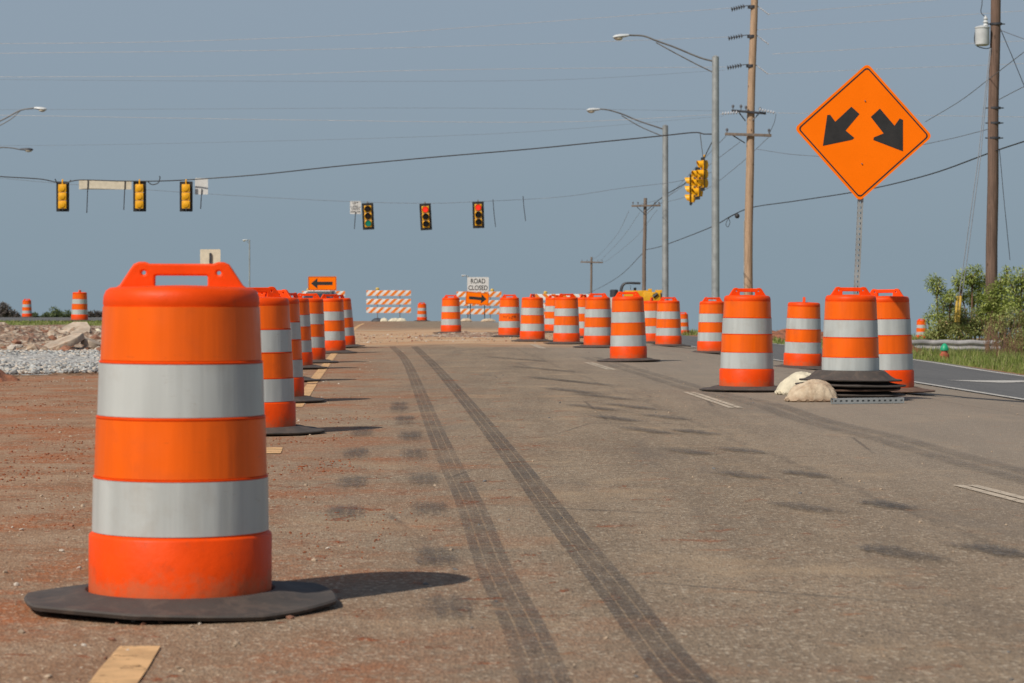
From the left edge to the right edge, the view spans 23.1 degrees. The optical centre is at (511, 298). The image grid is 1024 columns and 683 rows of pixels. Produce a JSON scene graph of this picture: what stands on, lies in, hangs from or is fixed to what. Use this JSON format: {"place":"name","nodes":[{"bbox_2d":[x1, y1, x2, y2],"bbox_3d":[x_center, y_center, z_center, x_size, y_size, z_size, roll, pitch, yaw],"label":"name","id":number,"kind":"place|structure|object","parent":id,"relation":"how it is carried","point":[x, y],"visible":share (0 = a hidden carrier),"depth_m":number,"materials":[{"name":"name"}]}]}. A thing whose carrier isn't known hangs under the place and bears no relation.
{"place":"outdoors","nodes":[
{"label":"outdoors","id":0,"kind":"place"},
{"bbox_2d":[0,320,101,325],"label":"grass","id":1,"kind":"structure","parent":0,"point":[45,322],"depth_m":78.18,"materials":[{"name":"green plant"}]},
{"bbox_2d":[0,317,101,320],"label":"side road","id":2,"kind":"structure","parent":0,"point":[44,318],"depth_m":111.83,"materials":[{"name":"grey asphalt"}]},
{"bbox_2d":[0,107,46,125],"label":"street lamp","id":3,"kind":"object","parent":2,"relation":"on","point":[18,111],"visible":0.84,"depth_m":114.97,"materials":[{"name":"metal"}]},
{"bbox_2d":[22,299,31,316],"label":"traffic drum","id":4,"kind":"object","parent":2,"relation":"on","point":[26,308],"visible":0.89,"depth_m":138.67,"materials":[{"name":"orange plastic"}]},
{"bbox_2d":[303,290,336,297],"bbox_3d":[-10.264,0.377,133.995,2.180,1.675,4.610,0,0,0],"label":"barricade","id":5,"kind":"object","parent":2,"relation":"on","point":[320,293],"visible":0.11,"depth_m":133.40,"materials":[{"name":"white paint"}]},
{"bbox_2d":[4,172,710,202],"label":"span cable","id":6,"kind":"object","parent":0,"point":[384,202],"visible":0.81,"depth_m":121.99,"materials":[{"name":"grey metal"}]},
{"bbox_2d":[350,201,360,228],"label":"lane sign","id":7,"kind":"object","parent":6,"relation":"hanging from","point":[355,207],"visible":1,"depth_m":122.20,"materials":[{"name":"metal"}]},
{"bbox_2d":[362,201,373,229],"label":"traffic signal","id":8,"kind":"object","parent":6,"relation":"hanging from","point":[368,216],"visible":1,"depth_m":121.93,"materials":[{"name":"yellow paint"}]},
{"bbox_2d":[419,202,431,229],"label":"traffic signal","id":9,"kind":"object","parent":6,"relation":"hanging from","point":[425,211],"visible":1,"depth_m":121.93,"materials":[{"name":"yellow paint"}]},
{"bbox_2d":[472,200,483,227],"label":"traffic signal","id":10,"kind":"object","parent":6,"relation":"hanging from","point":[478,208],"visible":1,"depth_m":121.93,"materials":[{"name":"yellow paint"}]},
{"bbox_2d":[0,321,1023,682],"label":"road","id":11,"kind":"structure","parent":0,"point":[770,541],"depth_m":10.11,"materials":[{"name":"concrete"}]},
{"bbox_2d":[89,646,159,682],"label":"edge line","id":12,"kind":"object","parent":11,"relation":"on","point":[117,668],"visible":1,"depth_m":6.34,"materials":[{"name":"beige paint"}]},
{"bbox_2d":[24,262,337,620],"bbox_3d":[-1.009,0.409,7.622,0.962,1.044,0.962,0,0,-2],"label":"traffic drum","id":13,"kind":"object","parent":11,"relation":"on","point":[180,531],"visible":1,"depth_m":7.40,"materials":[{"name":"orange plastic"}]},
{"bbox_2d":[0,357,376,682],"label":"pebbles","id":14,"kind":"object","parent":11,"relation":"on","point":[21,631],"visible":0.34,"depth_m":9.24,"materials":[{"name":"brown gravel"}]},
{"bbox_2d":[0,381,507,567],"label":"clay clods","id":15,"kind":"object","parent":11,"relation":"on","point":[290,532],"visible":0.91,"depth_m":14.12,"materials":[{"name":"red soil"}]},
{"bbox_2d":[250,287,324,434],"bbox_3d":[-1.825,0.434,17.856,0.948,1.044,0.948,-1,0,-28],"label":"traffic drum","id":16,"kind":"object","parent":11,"relation":"on","point":[278,378],"visible":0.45,"depth_m":17.66,"materials":[{"name":"orange plastic"}]},
{"bbox_2d":[258,289,324,402],"bbox_3d":[-2.216,0.434,23.259,0.972,1.044,0.972,-1,0,25],"label":"traffic drum","id":17,"kind":"object","parent":11,"relation":"on","point":[299,395],"visible":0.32,"depth_m":23.13,"materials":[{"name":"orange plastic"}]},
{"bbox_2d":[296,384,315,406],"bbox_3d":[-2.078,0.954,25.093,0.120,0.001,5.929,0,0,-3],"label":"edge line","id":18,"kind":"object","parent":11,"relation":"on","point":[308,388],"visible":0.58,"depth_m":26.07,"materials":[{"name":"yellow paint"}]},
{"bbox_2d":[289,293,326,368],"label":"traffic drum","id":19,"kind":"object","parent":11,"relation":"on","point":[307,354],"visible":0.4,"depth_m":34.09,"materials":[{"name":"orange plastic"}]},
{"bbox_2d":[297,293,338,362],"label":"traffic drum","id":20,"kind":"object","parent":11,"relation":"on","point":[316,306],"visible":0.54,"depth_m":37.41,"materials":[{"name":"orange plastic"}]},
{"bbox_2d":[307,363,330,382],"bbox_3d":[-2.509,0.954,32.749,0.120,0.001,8.746,0,0,-3],"label":"edge line","id":21,"kind":"object","parent":11,"relation":"on","point":[319,373],"visible":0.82,"depth_m":32.01,"materials":[{"name":"yellow paint"}]},
{"bbox_2d":[308,276,336,297],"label":"arrow sign","id":22,"kind":"object","parent":11,"relation":"on","point":[322,283],"visible":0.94,"depth_m":109.00,"materials":[{"name":"orange metal"}]},
{"bbox_2d":[321,294,356,353],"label":"traffic drum","id":23,"kind":"object","parent":11,"relation":"on","point":[334,324],"visible":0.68,"depth_m":44.01,"materials":[{"name":"orange plastic"}]},
{"bbox_2d":[333,294,364,347],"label":"traffic drum","id":24,"kind":"object","parent":11,"relation":"on","point":[349,331],"visible":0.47,"depth_m":48.84,"materials":[{"name":"orange plastic"}]},
{"bbox_2d":[366,288,410,317],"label":"barricade","id":25,"kind":"object","parent":11,"relation":"on","point":[377,292],"visible":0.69,"depth_m":136.99,"materials":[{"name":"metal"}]},
{"bbox_2d":[416,302,427,320],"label":"traffic drum","id":26,"kind":"object","parent":11,"relation":"on","point":[421,312],"visible":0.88,"depth_m":138.66,"materials":[{"name":"orange plastic"}]},
{"bbox_2d":[434,295,462,332],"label":"traffic drum","id":27,"kind":"object","parent":11,"relation":"on","point":[450,318],"visible":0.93,"depth_m":67.35,"materials":[{"name":"orange plastic"}]},
{"bbox_2d":[414,331,497,336],"bbox_3d":[-0.900,0.899,62.500,3.800,0.198,3.200,0,0,0],"label":"dirt pile","id":28,"kind":"object","parent":11,"relation":"on","point":[472,334],"visible":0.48,"depth_m":62.10,"materials":[{"name":"soil"}]},
{"bbox_2d":[356,333,582,342],"bbox_3d":[-1.656,0.939,60.964,5.995,0.085,14.156,0,0,-3],"label":"crossing rubble","id":29,"kind":"object","parent":11,"relation":"on","point":[426,337],"visible":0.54,"depth_m":59.92,"materials":[{"name":"beige gravel"}]},
{"bbox_2d":[467,277,488,321],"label":"road closed sign","id":30,"kind":"object","parent":11,"relation":"on","point":[477,284],"visible":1,"depth_m":134.00,"materials":[{"name":"white metal"}]},
{"bbox_2d":[456,289,501,317],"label":"barricade","id":31,"kind":"object","parent":11,"relation":"on","point":[492,293],"visible":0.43,"depth_m":135.99,"materials":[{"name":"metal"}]},
{"bbox_2d":[465,291,488,304],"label":"arrow sign","id":32,"kind":"object","parent":31,"relation":"attached to","point":[478,298],"visible":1,"depth_m":133.80,"materials":[{"name":"orange metal"}]},
{"bbox_2d":[491,294,519,336],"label":"traffic drum","id":33,"kind":"object","parent":11,"relation":"on","point":[509,316],"visible":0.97,"depth_m":61.20,"materials":[{"name":"orange plastic"}]},
{"bbox_2d":[511,294,552,341],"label":"traffic drum","id":34,"kind":"object","parent":11,"relation":"on","point":[532,321],"visible":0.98,"depth_m":54.72,"materials":[{"name":"orange plastic"}]},
{"bbox_2d":[544,295,558,332],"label":"traffic drum","id":35,"kind":"object","parent":11,"relation":"on","point":[549,314],"visible":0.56,"depth_m":69.22,"materials":[{"name":"orange plastic"}]},
{"bbox_2d":[535,291,589,317],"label":"barricade","id":36,"kind":"object","parent":11,"relation":"on","point":[545,295],"visible":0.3,"depth_m":131.99,"materials":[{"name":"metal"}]},
{"bbox_2d":[543,294,583,343],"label":"traffic drum","id":37,"kind":"object","parent":11,"relation":"on","point":[566,320],"visible":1,"depth_m":51.54,"materials":[{"name":"orange plastic"}]},
{"bbox_2d":[577,294,586,337],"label":"traffic drum","id":38,"kind":"object","parent":11,"relation":"on","point":[581,303],"visible":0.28,"depth_m":59.85,"materials":[{"name":"orange plastic"}]},
{"bbox_2d":[573,293,610,347],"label":"traffic drum","id":39,"kind":"object","parent":11,"relation":"on","point":[597,327],"visible":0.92,"depth_m":47.85,"materials":[{"name":"orange plastic"}]},
{"bbox_2d":[597,291,659,361],"bbox_3d":[1.733,0.409,37.316,0.970,1.044,0.970,-1,0,8],"label":"traffic drum","id":40,"kind":"object","parent":11,"relation":"on","point":[628,338],"visible":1,"depth_m":37.09,"materials":[{"name":"orange plastic"}]},
{"bbox_2d":[644,297,656,342],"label":"traffic drum","id":41,"kind":"object","parent":11,"relation":"on","point":[650,308],"visible":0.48,"depth_m":56.58,"materials":[{"name":"orange plastic"}]},
{"bbox_2d":[652,297,690,346],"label":"traffic drum","id":42,"kind":"object","parent":11,"relation":"on","point":[668,326],"visible":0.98,"depth_m":52.41,"materials":[{"name":"orange plastic"}]},
{"bbox_2d":[343,350,1023,681],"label":"road grit","id":43,"kind":"object","parent":11,"relation":"on","point":[605,637],"visible":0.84,"depth_m":10.43,"materials":[{"name":"grey gravel"}]},
{"bbox_2d":[692,297,723,353],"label":"traffic drum","id":44,"kind":"object","parent":11,"relation":"on","point":[710,327],"visible":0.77,"depth_m":46.07,"materials":[{"name":"orange plastic"}]},
{"bbox_2d":[699,288,777,391],"bbox_3d":[2.382,0.410,25.381,0.936,1.047,0.936,0,0,-29],"label":"traffic drum","id":45,"kind":"object","parent":11,"relation":"on","point":[746,363],"visible":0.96,"depth_m":25.16,"materials":[{"name":"orange plastic"}]},
{"bbox_2d":[774,371,810,394],"bbox_3d":[2.797,0.822,24.494,0.466,0.224,0.346,0,0,-12],"label":"sandbag","id":46,"kind":"object","parent":11,"relation":"on","point":[786,385],"visible":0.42,"depth_m":24.39,"materials":[{"name":"beige fabric"}]},
{"bbox_2d":[773,297,821,369],"bbox_3d":[4.252,0.494,36.487,0.962,1.044,0.962,1,1,5],"label":"traffic drum","id":47,"kind":"object","parent":11,"relation":"on","point":[803,338],"visible":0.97,"depth_m":36.26,"materials":[{"name":"orange plastic"}]},
{"bbox_2d":[784,379,837,401],"bbox_3d":[2.721,0.832,22.804,0.491,0.204,0.370,0,0,-4],"label":"sandbag","id":48,"kind":"object","parent":11,"relation":"on","point":[814,390],"visible":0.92,"depth_m":22.66,"materials":[{"name":"beige fabric"}]},
{"bbox_2d":[822,287,884,397],"bbox_3d":[3.149,0.409,23.254,0.938,1.044,0.939,0,0,-5],"label":"traffic drum","id":49,"kind":"object","parent":11,"relation":"on","point":[850,336],"visible":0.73,"depth_m":23.04,"materials":[{"name":"orange plastic"}]},
{"bbox_2d":[796,65,930,294],"bbox_3d":[3.352,-0.705,23.879,1.281,3.052,0.082,0,0,0],"label":"warning sign","id":50,"kind":"object","parent":11,"relation":"on","point":[863,132],"visible":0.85,"depth_m":23.85,"materials":[{"name":"orange metal"}]},
{"bbox_2d":[831,397,903,403],"bbox_3d":[3.169,0.906,22.287,0.691,0.050,0.050,0,0,-16],"label":"steel tube","id":51,"kind":"object","parent":11,"relation":"on","point":[866,400],"visible":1,"depth_m":22.26,"materials":[{"name":"grey metal"}]},
{"bbox_2d":[870,289,934,392],"bbox_3d":[3.778,0.419,25.253,0.939,1.044,0.938,-1,0,30],"label":"traffic drum","id":52,"kind":"object","parent":11,"relation":"on","point":[895,339],"visible":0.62,"depth_m":25.02,"materials":[{"name":"orange plastic"}]},
{"bbox_2d":[955,485,1023,502],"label":"lane marking","id":53,"kind":"object","parent":11,"relation":"on","point":[992,493],"visible":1,"depth_m":11.94,"materials":[{"name":"paint"}]},
{"bbox_2d":[0,321,1023,384],"bbox_3d":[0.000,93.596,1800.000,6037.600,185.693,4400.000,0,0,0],"label":"ground","id":54,"kind":"structure","parent":0,"point":[24,377],"depth_m":49.79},
{"bbox_2d":[0,301,14,316],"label":"tree","id":55,"kind":"object","parent":54,"relation":"on","point":[5,311],"visible":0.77,"depth_m":299.58,"materials":[{"name":"green plant"}]},
{"bbox_2d":[0,369,19,381],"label":"dirt clump","id":56,"kind":"object","parent":54,"relation":"on","point":[4,376],"visible":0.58,"depth_m":29.51,"materials":[{"name":"red soil"}]},
{"bbox_2d":[0,349,100,374],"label":"gravel bed","id":57,"kind":"object","parent":54,"relation":"on","point":[41,357],"visible":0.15,"depth_m":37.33,"materials":[{"name":"grey gravel"}]},
{"bbox_2d":[0,322,100,349],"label":"rubble pile","id":58,"kind":"object","parent":54,"relation":"on","point":[25,335],"visible":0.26,"depth_m":47.94,"materials":[{"name":"stone"}]},
{"bbox_2d":[0,329,100,350],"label":"rubble stones","id":59,"kind":"object","parent":58,"relation":"on","point":[51,334],"visible":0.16,"depth_m":46.19,"materials":[{"name":"stone"}]},
{"bbox_2d":[43,332,84,348],"bbox_3d":[-8.311,0.827,46.190,0.848,0.120,0.503,-20,15,-9],"label":"concrete slab","id":60,"kind":"object","parent":58,"relation":"on","point":[73,339],"depth_m":46.11,"materials":[{"name":"beige concrete"}]},
{"bbox_2d":[58,322,90,333],"bbox_3d":[-8.731,0.683,49.994,0.646,0.120,0.929,-13,24,-20],"label":"concrete slab","id":61,"kind":"object","parent":58,"relation":"on","point":[83,327],"depth_m":50.09,"materials":[{"name":"beige concrete"}]},
{"bbox_2d":[81,338,100,348],"bbox_3d":[-7.803,0.841,46.483,0.401,0.120,0.414,23,2,31],"label":"concrete slab","id":62,"kind":"object","parent":58,"relation":"on","point":[93,344],"depth_m":46.35,"materials":[{"name":"beige concrete"}]},
{"bbox_2d":[49,306,66,316],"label":"tree","id":63,"kind":"object","parent":54,"relation":"on","point":[56,312],"visible":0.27,"depth_m":316.66,"materials":[{"name":"green plant"}]},
{"bbox_2d":[15,325,101,330],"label":"rubble pile","id":64,"kind":"object","parent":54,"relation":"on","point":[43,326],"visible":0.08,"depth_m":68.13,"materials":[{"name":"soil"}]},
{"bbox_2d":[65,290,91,320],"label":"traffic drum","id":65,"kind":"object","parent":54,"relation":"on","point":[79,312],"visible":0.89,"depth_m":83.11,"materials":[{"name":"orange plastic"}]},
{"bbox_2d":[200,249,220,263],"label":"square sign","id":66,"kind":"object","parent":54,"relation":"on","point":[210,256],"visible":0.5,"depth_m":76.00,"materials":[{"name":"metal"}]},
{"bbox_2d":[631,198,660,289],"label":"utility pole","id":67,"kind":"object","parent":54,"relation":"on","point":[645,206],"visible":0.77,"depth_m":179.88,"materials":[{"name":"wood"}]},
{"bbox_2d":[680,312,688,334],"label":"traffic drum","id":68,"kind":"object","parent":54,"relation":"on","point":[684,323],"visible":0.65,"depth_m":113.40,"materials":[{"name":"orange plastic"}]},
{"bbox_2d":[722,0,775,294],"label":"utility pole","id":69,"kind":"object","parent":54,"relation":"on","point":[751,112],"visible":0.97,"depth_m":108.85,"materials":[{"name":"brown wood"}]},
{"bbox_2d":[12,115,698,121],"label":"power line","id":70,"kind":"object","parent":69,"relation":"attached to","point":[327,120],"visible":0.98,"depth_m":108.99,"materials":[{"name":"grey metal"}]},
{"bbox_2d":[111,67,684,76],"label":"power line","id":71,"kind":"object","parent":69,"relation":"attached to","point":[373,71],"visible":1,"depth_m":109.00,"materials":[{"name":"grey metal"}]},
{"bbox_2d":[690,329,822,341],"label":"dirt pile","id":72,"kind":"object","parent":54,"relation":"on","point":[781,333],"visible":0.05,"depth_m":99.24,"materials":[{"name":"red soil"}]},
{"bbox_2d":[916,319,926,338],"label":"traffic drum","id":73,"kind":"object","parent":54,"relation":"on","point":[920,327],"visible":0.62,"depth_m":124.79,"materials":[{"name":"orange plastic"}]},
{"bbox_2d":[921,272,958,339],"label":"bush","id":74,"kind":"object","parent":54,"relation":"on","point":[936,285],"visible":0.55,"depth_m":75.94,"materials":[{"name":"green plant"}]},
{"bbox_2d":[923,304,989,339],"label":"bush","id":75,"kind":"object","parent":54,"relation":"on","point":[972,326],"visible":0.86,"depth_m":73.28,"materials":[{"name":"green plant"}]},
{"bbox_2d":[912,339,1007,355],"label":"guardrail","id":76,"kind":"object","parent":54,"relation":"on","point":[953,344],"visible":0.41,"depth_m":69.56,"materials":[{"name":"metal"}]},
{"bbox_2d":[940,264,985,339],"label":"bush","id":77,"kind":"object","parent":54,"relation":"on","point":[972,281],"visible":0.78,"depth_m":76.97,"materials":[{"name":"green plant"}]},
{"bbox_2d":[954,0,1023,334],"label":"utility pole","id":78,"kind":"object","parent":54,"relation":"on","point":[981,36],"visible":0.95,"depth_m":74.86,"materials":[{"name":"brown wood"}]},
{"bbox_2d":[589,141,1023,292],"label":"power line","id":79,"kind":"object","parent":78,"relation":"attached to","point":[843,193],"visible":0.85,"depth_m":94.20,"materials":[{"name":"black metal"}]},
{"bbox_2d":[970,265,1017,339],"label":"bush","id":80,"kind":"object","parent":54,"relation":"on","point":[988,306],"visible":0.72,"depth_m":73.85,"materials":[{"name":"green plant"}]},
{"bbox_2d":[980,307,1023,351],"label":"bush","id":81,"kind":"object","parent":54,"relation":"on","point":[1012,320],"visible":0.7,"depth_m":67.88,"materials":[{"name":"green plant"}]},
{"bbox_2d":[980,317,1023,358],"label":"weed stalks","id":82,"kind":"object","parent":54,"relation":"on","point":[998,345],"visible":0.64,"depth_m":66.36,"materials":[{"name":"beige plant"}]},
{"bbox_2d":[997,265,1023,348],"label":"bush","id":83,"kind":"object","parent":54,"relation":"on","point":[1014,285],"visible":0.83,"depth_m":71.93,"materials":[{"name":"green plant"}]},
{"bbox_2d":[0,0,1023,337],"label":"sky","id":84,"kind":"structure","parent":0,"point":[914,229],"materials":[{"name":"blue"}]},
{"bbox_2d":[682,328,1020,347],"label":"grass","id":85,"kind":"structure","parent":0,"point":[774,339],"depth_m":108.16,"materials":[{"name":"green plant"}]},
{"bbox_2d":[681,335,1023,399],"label":"turn lane","id":86,"kind":"structure","parent":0,"point":[937,374],"depth_m":39.52,"materials":[{"name":"grey asphalt"}]},
{"bbox_2d":[587,108,668,299],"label":"street lamp","id":87,"kind":"object","parent":86,"relation":"on","point":[665,275],"visible":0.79,"depth_m":111.89,"materials":[{"name":"metal"}]},
{"bbox_2d":[610,282,661,308],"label":"road roller","id":88,"kind":"object","parent":86,"relation":"on","point":[646,295],"visible":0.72,"depth_m":119.47,"materials":[{"name":"yellow metal"}]},
{"bbox_2d":[613,34,719,300],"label":"street lamp","id":89,"kind":"object","parent":86,"relation":"on","point":[715,292],"visible":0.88,"depth_m":91.89,"materials":[{"name":"metal"}]},
{"bbox_2d":[0,132,711,184],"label":"span cable","id":90,"kind":"object","parent":89,"relation":"attached to","point":[159,180],"visible":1,"depth_m":103.61,"materials":[{"name":"black metal"}]},
{"bbox_2d":[56,179,68,211],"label":"traffic signal","id":91,"kind":"object","parent":90,"relation":"hanging from","point":[62,197],"visible":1,"depth_m":107.97,"materials":[{"name":"yellow metal"}]},
{"bbox_2d":[79,180,131,212],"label":"street name sign","id":92,"kind":"object","parent":90,"relation":"hanging from","point":[99,185],"visible":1,"depth_m":108.30,"materials":[{"name":"metal"}]},
{"bbox_2d":[133,179,145,211],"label":"traffic signal","id":93,"kind":"object","parent":90,"relation":"hanging from","point":[139,196],"visible":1,"depth_m":107.97,"materials":[{"name":"yellow metal"}]},
{"bbox_2d":[180,179,192,211],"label":"traffic signal","id":94,"kind":"object","parent":90,"relation":"hanging from","point":[186,196],"visible":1,"depth_m":108.04,"materials":[{"name":"yellow metal"}]},
{"bbox_2d":[195,178,207,208],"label":"hanging sign","id":95,"kind":"object","parent":90,"relation":"hanging from","point":[201,187],"visible":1,"depth_m":108.30,"materials":[{"name":"metal"}]},
{"bbox_2d":[645,142,711,211],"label":"span cable","id":96,"kind":"object","parent":89,"relation":"attached to","point":[681,185],"visible":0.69,"depth_m":110.80,"materials":[{"name":"grey metal"}]},
{"bbox_2d":[685,173,694,205],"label":"traffic signal","id":97,"kind":"object","parent":96,"relation":"hanging from","point":[690,197],"visible":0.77,"depth_m":103.85,"materials":[{"name":"yellow metal"}]},
{"bbox_2d":[691,167,702,199],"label":"traffic signal","id":98,"kind":"object","parent":96,"relation":"hanging from","point":[697,192],"visible":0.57,"depth_m":99.86,"materials":[{"name":"yellow metal"}]},
{"bbox_2d":[696,155,707,190],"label":"traffic signal","id":99,"kind":"object","parent":96,"relation":"hanging from","point":[702,182],"visible":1,"depth_m":95.83,"materials":[{"name":"yellow metal"}]},
{"bbox_2d":[691,346,1023,399],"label":"white lane line","id":100,"kind":"object","parent":86,"relation":"on","point":[951,387],"visible":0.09,"depth_m":29.34,"materials":[{"name":"paint"}]},
{"bbox_2d":[956,380,1023,382],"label":"lane arrow","id":101,"kind":"object","parent":86,"relation":"on","point":[1003,381],"visible":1,"depth_m":36.98,"materials":[{"name":"white paint"}]},
{"bbox_2d":[836,391,905,396],"bbox_3d":[3.151,0.872,23.256,0.973,0.051,0.973,0,0,-10],"label":"drum base","id":102,"kind":"object","parent":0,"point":[870,394],"visible":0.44,"depth_m":22.88,"materials":[{"name":"black rubber"}]},
{"bbox_2d":[833,387,900,391],"bbox_3d":[3.143,0.828,23.256,0.936,0.051,0.936,-1,0,-31],"label":"drum base","id":103,"kind":"object","parent":102,"relation":"on","point":[845,389],"visible":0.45,"depth_m":22.86,"materials":[{"name":"rubber"}]},
{"bbox_2d":[795,381,905,387],"bbox_3d":[3.151,0.783,23.256,0.992,0.051,0.992,1,0,-22],"label":"drum base","id":104,"kind":"object","parent":103,"relation":"on","point":[865,384],"visible":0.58,"depth_m":22.88,"materials":[{"name":"black rubber"}]},
{"bbox_2d":[799,369,901,381],"bbox_3d":[3.147,0.711,23.256,0.927,0.104,0.927,0,0,-5],"label":"drum base","id":105,"kind":"object","parent":104,"relation":"on","point":[855,376],"visible":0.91,"depth_m":22.94,"materials":[{"name":"black rubber"}]},
{"bbox_2d":[773,340,1023,373],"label":"grass","id":106,"kind":"structure","parent":0,"point":[1011,362],"depth_m":59.28,"materials":[{"name":"green plant"}]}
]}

